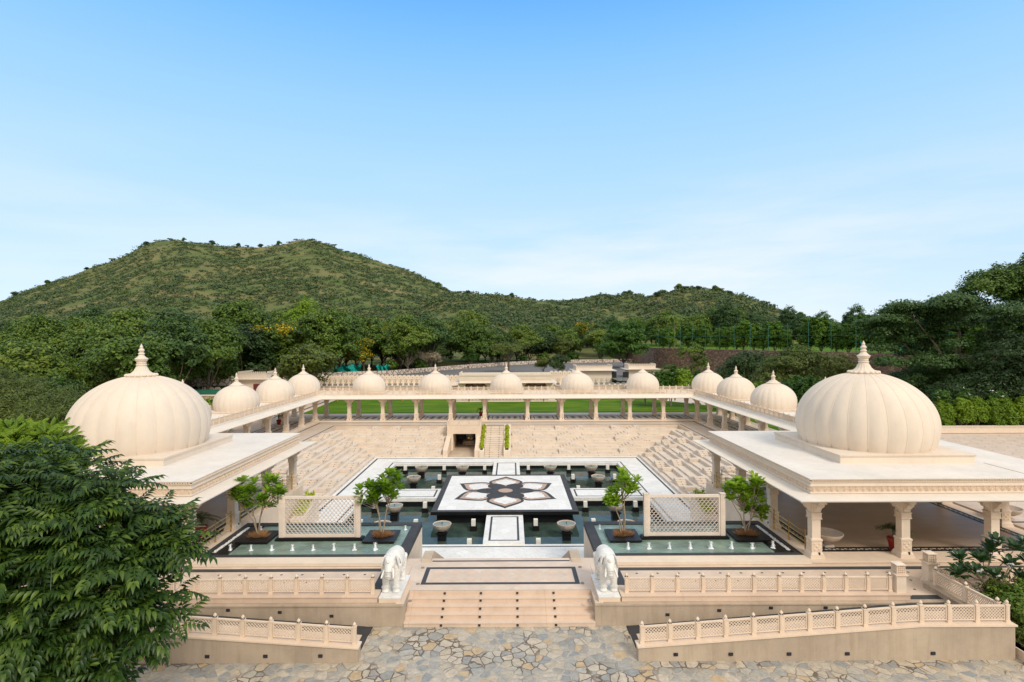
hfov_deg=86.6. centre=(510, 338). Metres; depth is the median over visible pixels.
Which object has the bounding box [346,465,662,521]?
black pool wall
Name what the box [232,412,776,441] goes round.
rim terrace
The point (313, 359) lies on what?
broadleaf tree
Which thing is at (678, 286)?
skyline tree
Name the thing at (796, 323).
broadleaf tree
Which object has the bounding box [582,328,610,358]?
broadleaf tree
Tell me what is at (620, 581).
dark path border
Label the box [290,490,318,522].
corner planter
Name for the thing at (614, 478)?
pool lamp
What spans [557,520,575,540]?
lotus bowl
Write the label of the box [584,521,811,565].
fountain tank
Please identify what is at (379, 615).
terrace wall
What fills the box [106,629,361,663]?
ramp wall
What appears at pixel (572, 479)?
pool lamp
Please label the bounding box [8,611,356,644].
lattice balustrade
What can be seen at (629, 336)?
broadleaf tree
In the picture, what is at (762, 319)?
broadleaf tree
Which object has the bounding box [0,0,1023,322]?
sky
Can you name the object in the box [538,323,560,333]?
broadleaf tree
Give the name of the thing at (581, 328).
broadleaf tree
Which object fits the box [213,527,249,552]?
white pebbles
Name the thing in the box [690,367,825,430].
colonnade
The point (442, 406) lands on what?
lawn
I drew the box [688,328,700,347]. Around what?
columnar tree
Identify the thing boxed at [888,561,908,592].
lantern pillar
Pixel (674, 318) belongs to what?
palm tree
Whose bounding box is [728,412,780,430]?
side lawn
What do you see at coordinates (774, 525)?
brass railing
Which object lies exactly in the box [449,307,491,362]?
broadleaf tree
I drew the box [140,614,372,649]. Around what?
dark ramp border
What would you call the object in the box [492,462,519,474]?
marble walkway
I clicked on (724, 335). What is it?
columnar tree
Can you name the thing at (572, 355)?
roadside bush
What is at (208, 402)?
garden shrub
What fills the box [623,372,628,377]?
gate leaf
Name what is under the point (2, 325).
broadleaf tree
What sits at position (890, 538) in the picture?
potted palm
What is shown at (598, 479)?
lotus bowl
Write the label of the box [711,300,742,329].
broadleaf tree
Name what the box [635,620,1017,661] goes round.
ramp wall
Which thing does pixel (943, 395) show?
frangipani bush
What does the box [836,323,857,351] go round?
columnar tree
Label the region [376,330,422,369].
broadleaf tree
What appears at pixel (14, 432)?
feathery tree
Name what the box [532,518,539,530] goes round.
pool lamp
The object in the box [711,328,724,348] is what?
columnar tree
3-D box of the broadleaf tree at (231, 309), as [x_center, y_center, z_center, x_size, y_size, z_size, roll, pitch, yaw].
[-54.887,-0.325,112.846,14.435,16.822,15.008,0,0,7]
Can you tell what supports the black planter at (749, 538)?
on the fountain tank at (679, 552)
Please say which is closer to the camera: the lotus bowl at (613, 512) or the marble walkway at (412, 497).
the lotus bowl at (613, 512)
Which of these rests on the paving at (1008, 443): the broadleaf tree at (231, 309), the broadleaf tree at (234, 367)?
the broadleaf tree at (234, 367)
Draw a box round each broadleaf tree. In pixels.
[0,322,7,330]
[0,328,29,346]
[0,338,79,374]
[0,341,81,395]
[1,320,30,331]
[5,312,75,352]
[30,371,86,409]
[40,316,105,357]
[59,324,117,388]
[68,314,109,325]
[71,303,110,320]
[72,323,170,388]
[78,330,188,381]
[100,306,167,335]
[135,305,212,380]
[164,310,203,385]
[170,315,247,388]
[189,349,241,388]
[208,297,269,370]
[212,318,244,329]
[230,349,277,370]
[232,322,283,371]
[250,318,304,370]
[259,308,275,321]
[267,309,288,323]
[271,340,340,383]
[273,327,306,362]
[277,318,300,331]
[279,293,320,329]
[293,306,361,371]
[299,326,353,353]
[326,308,367,366]
[343,338,373,366]
[355,313,386,370]
[363,326,378,365]
[366,322,388,365]
[373,350,407,365]
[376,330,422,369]
[379,312,440,368]
[381,316,402,327]
[385,322,399,368]
[402,342,439,361]
[417,312,452,366]
[419,339,453,366]
[419,346,441,367]
[443,321,451,349]
[446,324,467,362]
[448,319,489,363]
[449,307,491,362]
[477,328,509,362]
[495,326,506,361]
[495,338,517,361]
[504,323,520,360]
[506,322,546,360]
[517,326,551,360]
[534,357,551,371]
[537,329,558,354]
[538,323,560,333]
[549,353,570,370]
[550,336,574,355]
[554,327,582,354]
[556,323,579,353]
[572,320,593,347]
[582,321,609,341]
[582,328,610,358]
[593,316,649,367]
[603,316,618,327]
[626,317,647,324]
[641,325,650,344]
[641,326,656,345]
[644,314,657,328]
[651,309,685,346]
[657,331,679,345]
[678,315,713,334]
[681,313,713,336]
[699,304,749,324]
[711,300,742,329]
[714,349,789,380]
[745,312,765,329]
[748,344,838,384]
[750,311,767,320]
[755,314,765,322]
[775,304,802,328]
[783,324,805,345]
[784,316,805,344]
[793,352,856,377]
[813,310,840,325]
[841,304,867,325]
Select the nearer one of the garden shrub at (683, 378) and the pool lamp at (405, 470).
the pool lamp at (405, 470)
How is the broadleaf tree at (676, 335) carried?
on the field
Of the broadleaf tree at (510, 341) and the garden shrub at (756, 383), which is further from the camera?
the broadleaf tree at (510, 341)
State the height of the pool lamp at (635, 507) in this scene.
0.970 m
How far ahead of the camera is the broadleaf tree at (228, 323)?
104.17 m
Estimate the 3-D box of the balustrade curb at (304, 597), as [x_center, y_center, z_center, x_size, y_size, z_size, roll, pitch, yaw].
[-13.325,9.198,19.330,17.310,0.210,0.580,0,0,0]
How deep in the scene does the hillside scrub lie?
386.34 m
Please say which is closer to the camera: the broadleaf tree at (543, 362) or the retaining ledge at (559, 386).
the retaining ledge at (559, 386)
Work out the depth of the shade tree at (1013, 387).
57.70 m
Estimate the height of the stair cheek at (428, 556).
2.050 m
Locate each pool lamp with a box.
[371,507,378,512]
[402,465,408,473]
[421,502,428,512]
[436,474,441,483]
[441,465,446,473]
[467,538,471,543]
[469,519,477,530]
[482,465,486,473]
[526,465,530,473]
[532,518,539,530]
[536,538,540,543]
[566,465,571,472]
[570,474,575,482]
[581,501,588,511]
[605,465,610,472]
[611,474,617,482]
[631,501,638,511]
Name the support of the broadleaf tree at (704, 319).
on the field
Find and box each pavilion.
[26,344,316,565]
[455,371,556,401]
[692,341,1023,564]
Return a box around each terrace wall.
[151,604,403,626]
[595,602,905,625]
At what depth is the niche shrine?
54.50 m
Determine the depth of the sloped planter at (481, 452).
51.30 m
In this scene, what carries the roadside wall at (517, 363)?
on the hills
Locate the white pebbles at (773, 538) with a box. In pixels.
[755,525,789,550]
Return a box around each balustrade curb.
[158,589,381,603]
[618,587,911,601]
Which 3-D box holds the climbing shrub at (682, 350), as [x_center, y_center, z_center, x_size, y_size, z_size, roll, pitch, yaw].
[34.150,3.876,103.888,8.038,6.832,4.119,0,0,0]
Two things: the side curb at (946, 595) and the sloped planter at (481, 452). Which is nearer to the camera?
the side curb at (946, 595)
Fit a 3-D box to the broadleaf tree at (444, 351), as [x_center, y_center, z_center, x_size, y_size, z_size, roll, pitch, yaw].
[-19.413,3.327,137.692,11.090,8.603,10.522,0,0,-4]
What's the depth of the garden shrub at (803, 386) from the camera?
59.40 m
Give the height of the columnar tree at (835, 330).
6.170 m
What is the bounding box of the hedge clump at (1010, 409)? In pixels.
[997,396,1019,425]
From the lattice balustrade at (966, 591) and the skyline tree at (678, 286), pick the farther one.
the skyline tree at (678, 286)
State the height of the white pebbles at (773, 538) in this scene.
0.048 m
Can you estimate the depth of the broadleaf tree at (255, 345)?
96.89 m
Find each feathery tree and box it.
[0,363,93,424]
[0,413,107,582]
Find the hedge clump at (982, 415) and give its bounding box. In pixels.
[963,396,990,424]
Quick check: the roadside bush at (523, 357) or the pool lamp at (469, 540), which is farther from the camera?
the roadside bush at (523, 357)
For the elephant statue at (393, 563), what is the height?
1.363 m
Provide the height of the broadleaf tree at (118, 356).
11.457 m
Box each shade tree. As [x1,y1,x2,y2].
[848,291,1023,424]
[899,252,1023,354]
[923,329,1023,404]
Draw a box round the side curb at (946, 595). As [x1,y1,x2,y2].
[921,581,993,617]
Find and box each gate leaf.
[612,371,616,381]
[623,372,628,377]
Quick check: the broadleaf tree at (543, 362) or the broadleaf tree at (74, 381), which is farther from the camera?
the broadleaf tree at (543, 362)
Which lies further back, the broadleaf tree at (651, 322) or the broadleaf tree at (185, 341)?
the broadleaf tree at (651, 322)
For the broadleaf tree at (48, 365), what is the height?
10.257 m
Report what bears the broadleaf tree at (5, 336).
on the hills
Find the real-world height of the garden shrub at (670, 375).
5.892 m
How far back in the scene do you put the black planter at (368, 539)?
24.48 m
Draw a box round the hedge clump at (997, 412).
[984,396,1008,425]
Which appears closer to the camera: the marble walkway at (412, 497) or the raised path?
the raised path
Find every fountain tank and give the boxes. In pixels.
[192,522,421,566]
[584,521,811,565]
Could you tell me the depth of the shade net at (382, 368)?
108.01 m
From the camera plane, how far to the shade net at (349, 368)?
107.01 m
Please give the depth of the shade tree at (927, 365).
65.37 m
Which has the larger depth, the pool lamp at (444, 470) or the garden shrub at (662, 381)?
the garden shrub at (662, 381)
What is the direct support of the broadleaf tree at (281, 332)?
on the hills
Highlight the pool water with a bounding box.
[349,468,660,544]
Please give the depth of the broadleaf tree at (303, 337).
104.18 m
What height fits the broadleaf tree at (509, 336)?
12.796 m
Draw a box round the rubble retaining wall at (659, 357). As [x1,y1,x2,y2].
[626,347,1020,403]
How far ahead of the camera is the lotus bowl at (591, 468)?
45.56 m
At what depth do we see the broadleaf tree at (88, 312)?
122.00 m
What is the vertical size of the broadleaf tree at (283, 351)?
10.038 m
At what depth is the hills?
409.48 m
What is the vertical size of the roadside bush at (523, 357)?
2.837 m
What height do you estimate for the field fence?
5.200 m
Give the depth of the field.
128.27 m
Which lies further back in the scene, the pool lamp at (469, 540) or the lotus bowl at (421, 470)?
the lotus bowl at (421, 470)
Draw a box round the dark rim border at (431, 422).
[298,421,713,441]
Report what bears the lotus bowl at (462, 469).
in the pool water
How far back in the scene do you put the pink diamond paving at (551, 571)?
21.11 m
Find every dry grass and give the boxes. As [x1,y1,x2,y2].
[246,529,270,537]
[371,529,395,537]
[611,527,634,536]
[732,527,759,535]
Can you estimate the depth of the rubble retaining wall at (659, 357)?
113.40 m
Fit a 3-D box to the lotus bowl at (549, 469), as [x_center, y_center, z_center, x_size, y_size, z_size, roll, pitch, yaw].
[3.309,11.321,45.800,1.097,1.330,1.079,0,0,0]
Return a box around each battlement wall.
[320,375,459,386]
[550,371,573,387]
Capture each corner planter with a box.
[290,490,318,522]
[690,488,717,520]
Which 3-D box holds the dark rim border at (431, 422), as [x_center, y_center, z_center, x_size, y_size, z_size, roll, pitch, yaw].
[-0.460,9.097,46.750,40.800,0.001,25.100,0,0,0]
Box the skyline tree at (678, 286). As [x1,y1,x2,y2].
[674,283,682,289]
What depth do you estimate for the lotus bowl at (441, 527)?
31.41 m
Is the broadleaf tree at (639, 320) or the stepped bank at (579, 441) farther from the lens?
the broadleaf tree at (639, 320)
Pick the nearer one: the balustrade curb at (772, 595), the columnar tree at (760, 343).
the balustrade curb at (772, 595)
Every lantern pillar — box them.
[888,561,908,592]
[919,550,939,582]
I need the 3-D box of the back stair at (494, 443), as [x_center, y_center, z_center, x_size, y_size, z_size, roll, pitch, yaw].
[-1.621,10.157,54.212,1.830,2.100,5.975,0,0,0]
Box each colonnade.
[182,368,321,432]
[274,363,735,421]
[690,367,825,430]
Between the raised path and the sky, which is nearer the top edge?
the sky
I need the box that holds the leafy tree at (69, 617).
[0,435,221,681]
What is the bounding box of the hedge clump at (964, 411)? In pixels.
[951,397,977,424]
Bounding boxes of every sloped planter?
[479,424,486,457]
[504,424,510,457]
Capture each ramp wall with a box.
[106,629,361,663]
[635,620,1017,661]
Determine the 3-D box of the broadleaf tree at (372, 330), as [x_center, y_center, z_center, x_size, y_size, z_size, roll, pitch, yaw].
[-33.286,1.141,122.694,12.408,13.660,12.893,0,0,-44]
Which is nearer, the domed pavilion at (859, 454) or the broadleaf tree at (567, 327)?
the domed pavilion at (859, 454)
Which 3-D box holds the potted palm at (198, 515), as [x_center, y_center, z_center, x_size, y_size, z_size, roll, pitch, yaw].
[-14.155,8.556,25.125,1.418,1.212,1.453,0,0,35]
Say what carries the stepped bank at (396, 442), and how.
on the rim terrace at (323, 426)
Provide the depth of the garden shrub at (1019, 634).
17.24 m
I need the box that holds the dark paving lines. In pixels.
[297,402,1023,522]
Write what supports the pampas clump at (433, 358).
on the hills
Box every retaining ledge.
[320,384,457,390]
[554,383,625,389]
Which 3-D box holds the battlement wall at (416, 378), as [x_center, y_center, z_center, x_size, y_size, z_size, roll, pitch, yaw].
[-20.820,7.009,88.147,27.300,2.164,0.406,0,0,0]
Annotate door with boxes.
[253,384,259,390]
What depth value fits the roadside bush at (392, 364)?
110.15 m
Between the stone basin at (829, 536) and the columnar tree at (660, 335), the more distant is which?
the columnar tree at (660, 335)
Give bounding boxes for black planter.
[235,530,278,543]
[362,530,400,543]
[604,529,641,542]
[725,528,769,541]
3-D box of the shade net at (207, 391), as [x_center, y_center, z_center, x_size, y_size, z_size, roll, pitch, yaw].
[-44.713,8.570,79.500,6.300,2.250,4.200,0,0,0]
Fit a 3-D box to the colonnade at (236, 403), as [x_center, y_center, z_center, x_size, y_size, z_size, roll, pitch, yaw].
[-23.624,6.077,49.690,6.260,6.312,30.780,0,0,0]
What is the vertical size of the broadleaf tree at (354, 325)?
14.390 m
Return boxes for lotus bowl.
[386,503,402,520]
[407,475,420,488]
[415,465,427,478]
[433,520,450,540]
[456,465,468,474]
[544,465,556,473]
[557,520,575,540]
[585,464,597,477]
[591,474,604,487]
[608,503,623,519]
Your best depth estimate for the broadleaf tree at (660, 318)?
156.15 m
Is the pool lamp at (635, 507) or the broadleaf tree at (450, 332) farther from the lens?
the broadleaf tree at (450, 332)
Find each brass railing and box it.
[197,511,231,545]
[239,490,265,522]
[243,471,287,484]
[272,474,292,499]
[716,472,732,493]
[721,469,749,482]
[773,509,805,549]
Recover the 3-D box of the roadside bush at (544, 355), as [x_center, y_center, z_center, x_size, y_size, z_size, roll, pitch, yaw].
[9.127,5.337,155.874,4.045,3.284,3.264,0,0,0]
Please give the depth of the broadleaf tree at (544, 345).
157.71 m
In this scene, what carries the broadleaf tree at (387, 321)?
on the hills
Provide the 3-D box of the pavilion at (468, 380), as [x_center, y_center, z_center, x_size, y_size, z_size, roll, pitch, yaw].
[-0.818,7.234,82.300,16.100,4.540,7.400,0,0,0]
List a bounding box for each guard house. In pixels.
[231,370,284,390]
[570,364,616,383]
[621,363,657,376]
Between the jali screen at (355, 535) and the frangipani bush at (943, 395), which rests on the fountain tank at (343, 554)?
the jali screen at (355, 535)
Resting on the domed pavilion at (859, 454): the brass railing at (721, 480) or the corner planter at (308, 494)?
the brass railing at (721, 480)
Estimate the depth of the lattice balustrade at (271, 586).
19.32 m
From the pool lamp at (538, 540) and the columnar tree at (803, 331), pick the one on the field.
the columnar tree at (803, 331)
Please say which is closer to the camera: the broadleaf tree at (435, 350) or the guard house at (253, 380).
the guard house at (253, 380)
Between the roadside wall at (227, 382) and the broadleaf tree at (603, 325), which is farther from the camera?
the broadleaf tree at (603, 325)
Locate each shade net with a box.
[194,389,220,394]
[324,364,360,371]
[376,364,388,370]
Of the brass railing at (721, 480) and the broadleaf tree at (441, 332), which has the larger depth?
the broadleaf tree at (441, 332)
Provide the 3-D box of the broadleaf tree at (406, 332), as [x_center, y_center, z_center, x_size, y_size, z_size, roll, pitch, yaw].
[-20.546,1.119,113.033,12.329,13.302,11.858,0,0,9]
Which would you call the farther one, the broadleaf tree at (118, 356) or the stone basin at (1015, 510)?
the broadleaf tree at (118, 356)
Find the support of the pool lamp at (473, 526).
in the pool water
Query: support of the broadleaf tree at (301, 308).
on the hills
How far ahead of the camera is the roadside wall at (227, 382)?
103.79 m
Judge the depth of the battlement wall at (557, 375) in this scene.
88.00 m
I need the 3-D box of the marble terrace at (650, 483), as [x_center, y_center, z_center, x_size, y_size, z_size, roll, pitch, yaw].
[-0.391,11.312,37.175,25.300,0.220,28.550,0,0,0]
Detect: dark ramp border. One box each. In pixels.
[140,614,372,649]
[626,603,960,647]
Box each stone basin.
[821,527,843,546]
[1009,505,1023,520]
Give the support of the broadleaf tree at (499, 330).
on the hills
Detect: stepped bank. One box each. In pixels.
[242,430,374,505]
[338,426,446,457]
[511,425,677,456]
[638,428,751,502]
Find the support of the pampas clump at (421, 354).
on the hills
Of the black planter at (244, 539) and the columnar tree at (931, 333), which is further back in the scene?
the columnar tree at (931, 333)
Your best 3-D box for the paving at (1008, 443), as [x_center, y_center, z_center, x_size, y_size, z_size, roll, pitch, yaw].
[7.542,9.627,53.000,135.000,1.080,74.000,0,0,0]
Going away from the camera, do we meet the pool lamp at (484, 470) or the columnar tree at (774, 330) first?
the pool lamp at (484, 470)
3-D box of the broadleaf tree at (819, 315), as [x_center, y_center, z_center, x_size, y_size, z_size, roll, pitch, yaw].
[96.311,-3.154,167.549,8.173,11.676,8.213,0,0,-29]
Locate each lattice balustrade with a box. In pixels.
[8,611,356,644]
[21,574,374,594]
[624,572,892,592]
[639,599,1010,643]
[932,566,1000,617]
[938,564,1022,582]
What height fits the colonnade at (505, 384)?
6.312 m
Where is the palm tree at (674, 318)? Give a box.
[662,314,682,346]
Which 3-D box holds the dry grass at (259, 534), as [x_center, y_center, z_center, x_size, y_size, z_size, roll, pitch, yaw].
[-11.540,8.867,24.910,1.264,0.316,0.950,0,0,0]
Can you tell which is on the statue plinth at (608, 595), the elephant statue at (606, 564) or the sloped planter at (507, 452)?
the elephant statue at (606, 564)
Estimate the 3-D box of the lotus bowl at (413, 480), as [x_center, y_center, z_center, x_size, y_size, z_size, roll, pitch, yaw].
[-7.590,11.368,42.450,1.097,1.330,1.079,0,0,0]
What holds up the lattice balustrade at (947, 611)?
on the ramp wall at (955, 640)
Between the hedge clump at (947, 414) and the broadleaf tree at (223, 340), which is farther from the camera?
the broadleaf tree at (223, 340)
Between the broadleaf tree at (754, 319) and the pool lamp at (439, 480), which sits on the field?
the broadleaf tree at (754, 319)
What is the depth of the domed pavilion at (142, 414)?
26.07 m
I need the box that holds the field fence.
[658,320,987,353]
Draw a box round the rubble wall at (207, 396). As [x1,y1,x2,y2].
[201,395,296,408]
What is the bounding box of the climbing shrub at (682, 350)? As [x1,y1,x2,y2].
[670,341,711,373]
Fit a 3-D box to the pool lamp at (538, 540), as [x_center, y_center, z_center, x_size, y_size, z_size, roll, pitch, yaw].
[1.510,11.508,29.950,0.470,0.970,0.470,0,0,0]
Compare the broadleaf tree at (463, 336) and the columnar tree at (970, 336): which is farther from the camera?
the broadleaf tree at (463, 336)
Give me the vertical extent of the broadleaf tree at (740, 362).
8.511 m
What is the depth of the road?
122.72 m
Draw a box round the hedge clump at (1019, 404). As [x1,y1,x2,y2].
[1013,396,1023,424]
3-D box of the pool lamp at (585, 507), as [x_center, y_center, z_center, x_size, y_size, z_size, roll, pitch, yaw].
[5.030,11.493,36.750,0.470,0.970,0.470,0,0,0]
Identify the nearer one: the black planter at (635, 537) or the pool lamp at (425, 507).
the black planter at (635, 537)
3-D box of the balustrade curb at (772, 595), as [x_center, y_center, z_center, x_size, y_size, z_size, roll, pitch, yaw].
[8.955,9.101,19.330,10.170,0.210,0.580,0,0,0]
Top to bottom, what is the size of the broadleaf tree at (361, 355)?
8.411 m
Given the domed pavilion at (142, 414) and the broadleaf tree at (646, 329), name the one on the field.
the broadleaf tree at (646, 329)
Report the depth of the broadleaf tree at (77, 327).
93.40 m
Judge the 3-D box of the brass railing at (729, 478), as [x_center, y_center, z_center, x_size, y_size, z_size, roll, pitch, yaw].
[14.467,8.552,33.550,3.000,0.970,0.095,0,0,0]
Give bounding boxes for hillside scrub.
[0,238,841,347]
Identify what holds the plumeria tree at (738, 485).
on the black planter at (749, 538)
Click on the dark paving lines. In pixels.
(941, 433)
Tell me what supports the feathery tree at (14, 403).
on the hills
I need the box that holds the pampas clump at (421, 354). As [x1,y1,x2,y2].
[411,352,425,362]
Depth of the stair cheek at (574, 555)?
22.98 m
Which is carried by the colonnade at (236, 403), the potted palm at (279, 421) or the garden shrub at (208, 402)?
the potted palm at (279, 421)
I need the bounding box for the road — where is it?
[393,362,634,380]
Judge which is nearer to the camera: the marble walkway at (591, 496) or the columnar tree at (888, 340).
the marble walkway at (591, 496)
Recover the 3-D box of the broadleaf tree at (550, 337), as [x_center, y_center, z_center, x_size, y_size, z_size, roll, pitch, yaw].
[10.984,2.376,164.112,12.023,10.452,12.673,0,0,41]
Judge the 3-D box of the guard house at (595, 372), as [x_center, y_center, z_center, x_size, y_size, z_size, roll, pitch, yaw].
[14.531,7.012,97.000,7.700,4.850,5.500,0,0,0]
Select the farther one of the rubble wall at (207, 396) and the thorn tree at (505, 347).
the thorn tree at (505, 347)
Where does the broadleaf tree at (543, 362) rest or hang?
on the hills
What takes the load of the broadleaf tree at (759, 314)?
on the field
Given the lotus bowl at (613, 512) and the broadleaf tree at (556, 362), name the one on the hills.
the broadleaf tree at (556, 362)
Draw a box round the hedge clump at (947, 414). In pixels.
[933,399,956,425]
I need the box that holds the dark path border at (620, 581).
[185,560,1023,598]
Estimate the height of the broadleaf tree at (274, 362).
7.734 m
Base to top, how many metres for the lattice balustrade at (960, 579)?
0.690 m
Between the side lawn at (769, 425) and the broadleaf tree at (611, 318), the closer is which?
the side lawn at (769, 425)
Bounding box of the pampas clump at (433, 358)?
[421,351,441,366]
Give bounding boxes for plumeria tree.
[227,472,288,532]
[353,467,405,532]
[601,466,642,531]
[721,470,770,531]
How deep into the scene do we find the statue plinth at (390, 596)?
19.30 m
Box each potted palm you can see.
[195,511,221,538]
[273,414,282,424]
[874,522,914,550]
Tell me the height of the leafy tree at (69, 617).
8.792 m
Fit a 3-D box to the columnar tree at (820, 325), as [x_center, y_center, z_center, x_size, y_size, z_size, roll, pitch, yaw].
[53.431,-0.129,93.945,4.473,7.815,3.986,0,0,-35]
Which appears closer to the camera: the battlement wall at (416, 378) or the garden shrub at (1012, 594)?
the garden shrub at (1012, 594)
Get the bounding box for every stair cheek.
[421,551,442,562]
[562,550,580,561]
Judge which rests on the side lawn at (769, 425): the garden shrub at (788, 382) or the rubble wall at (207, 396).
the garden shrub at (788, 382)
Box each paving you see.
[25,558,1023,603]
[87,626,1023,681]
[176,622,370,650]
[229,398,1023,661]
[422,547,583,557]
[429,568,573,581]
[629,611,970,649]
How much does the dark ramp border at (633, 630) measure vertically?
0.748 m
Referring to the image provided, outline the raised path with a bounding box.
[176,564,1016,620]
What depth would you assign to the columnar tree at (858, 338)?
86.50 m
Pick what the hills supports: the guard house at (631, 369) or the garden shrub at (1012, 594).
the guard house at (631, 369)
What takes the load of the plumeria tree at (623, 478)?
on the black planter at (635, 537)
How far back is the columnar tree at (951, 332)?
74.65 m
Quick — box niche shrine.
[443,416,482,456]
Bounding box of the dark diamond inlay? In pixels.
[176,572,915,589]
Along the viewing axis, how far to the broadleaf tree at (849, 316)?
170.23 m
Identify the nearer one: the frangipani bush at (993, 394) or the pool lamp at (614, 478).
the pool lamp at (614, 478)
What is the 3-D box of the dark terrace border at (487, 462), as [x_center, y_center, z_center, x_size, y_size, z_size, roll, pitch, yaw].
[-0.391,11.194,38.000,24.400,0.001,26.000,0,0,0]
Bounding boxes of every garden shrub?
[203,396,213,405]
[648,369,668,398]
[660,364,678,405]
[674,368,692,388]
[691,369,701,378]
[752,381,762,387]
[781,375,802,390]
[789,373,819,402]
[971,569,1023,629]
[1015,625,1023,646]
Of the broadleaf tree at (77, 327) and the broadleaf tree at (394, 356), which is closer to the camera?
the broadleaf tree at (77, 327)
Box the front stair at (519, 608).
[404,590,595,626]
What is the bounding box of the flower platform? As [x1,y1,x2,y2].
[431,474,578,522]
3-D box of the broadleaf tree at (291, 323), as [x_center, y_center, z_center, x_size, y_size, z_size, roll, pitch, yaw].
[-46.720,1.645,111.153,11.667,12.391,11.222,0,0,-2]
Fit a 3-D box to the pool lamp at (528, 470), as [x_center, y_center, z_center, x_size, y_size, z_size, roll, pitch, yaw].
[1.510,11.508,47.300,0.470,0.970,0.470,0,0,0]
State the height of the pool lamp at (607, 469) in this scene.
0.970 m
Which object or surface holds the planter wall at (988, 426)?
on the field
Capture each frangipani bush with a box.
[931,389,951,401]
[944,531,1023,592]
[955,388,972,421]
[989,390,1008,401]
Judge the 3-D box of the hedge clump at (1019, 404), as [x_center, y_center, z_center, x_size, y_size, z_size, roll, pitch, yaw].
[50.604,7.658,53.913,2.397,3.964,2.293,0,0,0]
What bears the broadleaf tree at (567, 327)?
on the hills
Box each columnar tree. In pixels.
[656,328,667,347]
[662,325,676,347]
[681,325,694,347]
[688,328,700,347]
[695,324,711,348]
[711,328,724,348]
[717,326,732,348]
[728,326,740,349]
[732,319,749,349]
[744,323,761,349]
[755,327,769,349]
[764,321,782,350]
[777,329,793,349]
[795,317,815,349]
[807,316,832,351]
[824,324,845,351]
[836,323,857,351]
[847,314,876,348]
[869,336,885,352]
[881,320,903,352]
[919,328,939,345]
[942,330,966,348]
[961,323,986,352]
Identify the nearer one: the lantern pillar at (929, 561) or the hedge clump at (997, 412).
the lantern pillar at (929, 561)
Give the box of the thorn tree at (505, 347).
[488,341,533,371]
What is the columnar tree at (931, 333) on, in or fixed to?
on the field
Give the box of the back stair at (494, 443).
[484,425,503,456]
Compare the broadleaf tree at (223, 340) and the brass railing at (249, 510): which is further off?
the broadleaf tree at (223, 340)
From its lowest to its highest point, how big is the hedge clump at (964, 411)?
3.889 m
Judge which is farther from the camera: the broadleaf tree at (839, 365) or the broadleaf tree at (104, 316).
the broadleaf tree at (104, 316)
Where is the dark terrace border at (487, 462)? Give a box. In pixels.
[319,457,689,546]
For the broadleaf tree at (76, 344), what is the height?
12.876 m
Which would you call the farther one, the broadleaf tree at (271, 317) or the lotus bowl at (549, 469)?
the broadleaf tree at (271, 317)
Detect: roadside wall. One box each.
[179,366,442,386]
[443,359,632,369]
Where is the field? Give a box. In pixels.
[608,343,901,358]
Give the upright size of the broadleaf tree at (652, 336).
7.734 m
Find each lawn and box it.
[304,398,729,413]
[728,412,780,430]
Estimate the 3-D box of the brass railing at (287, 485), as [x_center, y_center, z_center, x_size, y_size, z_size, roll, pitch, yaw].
[-13.292,8.673,31.635,0.100,0.970,2.825,0,0,0]
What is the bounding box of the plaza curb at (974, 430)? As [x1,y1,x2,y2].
[941,428,1023,432]
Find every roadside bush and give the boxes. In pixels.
[385,359,398,369]
[413,358,427,367]
[460,349,479,363]
[517,354,527,359]
[536,352,548,359]
[566,351,578,359]
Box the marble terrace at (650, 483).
[315,456,693,545]
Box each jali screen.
[275,494,364,541]
[640,492,729,539]
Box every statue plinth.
[378,575,409,602]
[591,574,620,601]
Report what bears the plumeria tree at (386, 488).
on the black planter at (368, 539)
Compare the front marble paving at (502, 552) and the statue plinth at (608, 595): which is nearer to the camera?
the statue plinth at (608, 595)
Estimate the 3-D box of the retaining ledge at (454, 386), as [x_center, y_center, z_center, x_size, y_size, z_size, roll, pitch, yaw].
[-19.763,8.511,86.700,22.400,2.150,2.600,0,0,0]
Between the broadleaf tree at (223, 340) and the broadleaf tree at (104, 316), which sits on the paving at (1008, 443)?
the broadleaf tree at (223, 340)
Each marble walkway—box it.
[363,489,440,506]
[483,515,524,543]
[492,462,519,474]
[570,488,642,505]
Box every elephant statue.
[381,545,407,592]
[593,544,618,591]
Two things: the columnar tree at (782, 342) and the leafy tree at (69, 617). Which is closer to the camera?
the leafy tree at (69, 617)
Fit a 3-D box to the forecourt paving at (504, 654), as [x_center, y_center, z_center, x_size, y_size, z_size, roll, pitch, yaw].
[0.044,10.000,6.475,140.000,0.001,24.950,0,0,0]
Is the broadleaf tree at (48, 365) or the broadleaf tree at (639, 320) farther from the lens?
the broadleaf tree at (639, 320)
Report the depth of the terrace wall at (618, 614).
18.90 m
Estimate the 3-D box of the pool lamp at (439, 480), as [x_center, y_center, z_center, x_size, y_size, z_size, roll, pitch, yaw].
[-5.810,11.540,44.100,0.470,0.970,0.470,0,0,0]
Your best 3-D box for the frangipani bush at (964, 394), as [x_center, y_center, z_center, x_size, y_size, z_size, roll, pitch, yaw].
[45.520,6.681,54.557,1.671,3.650,1.699,0,0,0]
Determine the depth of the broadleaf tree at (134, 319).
91.69 m
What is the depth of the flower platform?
36.97 m
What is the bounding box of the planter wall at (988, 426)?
[942,425,1023,427]
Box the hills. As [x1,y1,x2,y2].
[0,240,1019,455]
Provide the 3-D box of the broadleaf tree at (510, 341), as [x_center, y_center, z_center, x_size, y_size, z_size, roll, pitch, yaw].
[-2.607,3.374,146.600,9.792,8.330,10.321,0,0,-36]
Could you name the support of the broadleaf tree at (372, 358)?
on the hills
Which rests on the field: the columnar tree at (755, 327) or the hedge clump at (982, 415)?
the columnar tree at (755, 327)

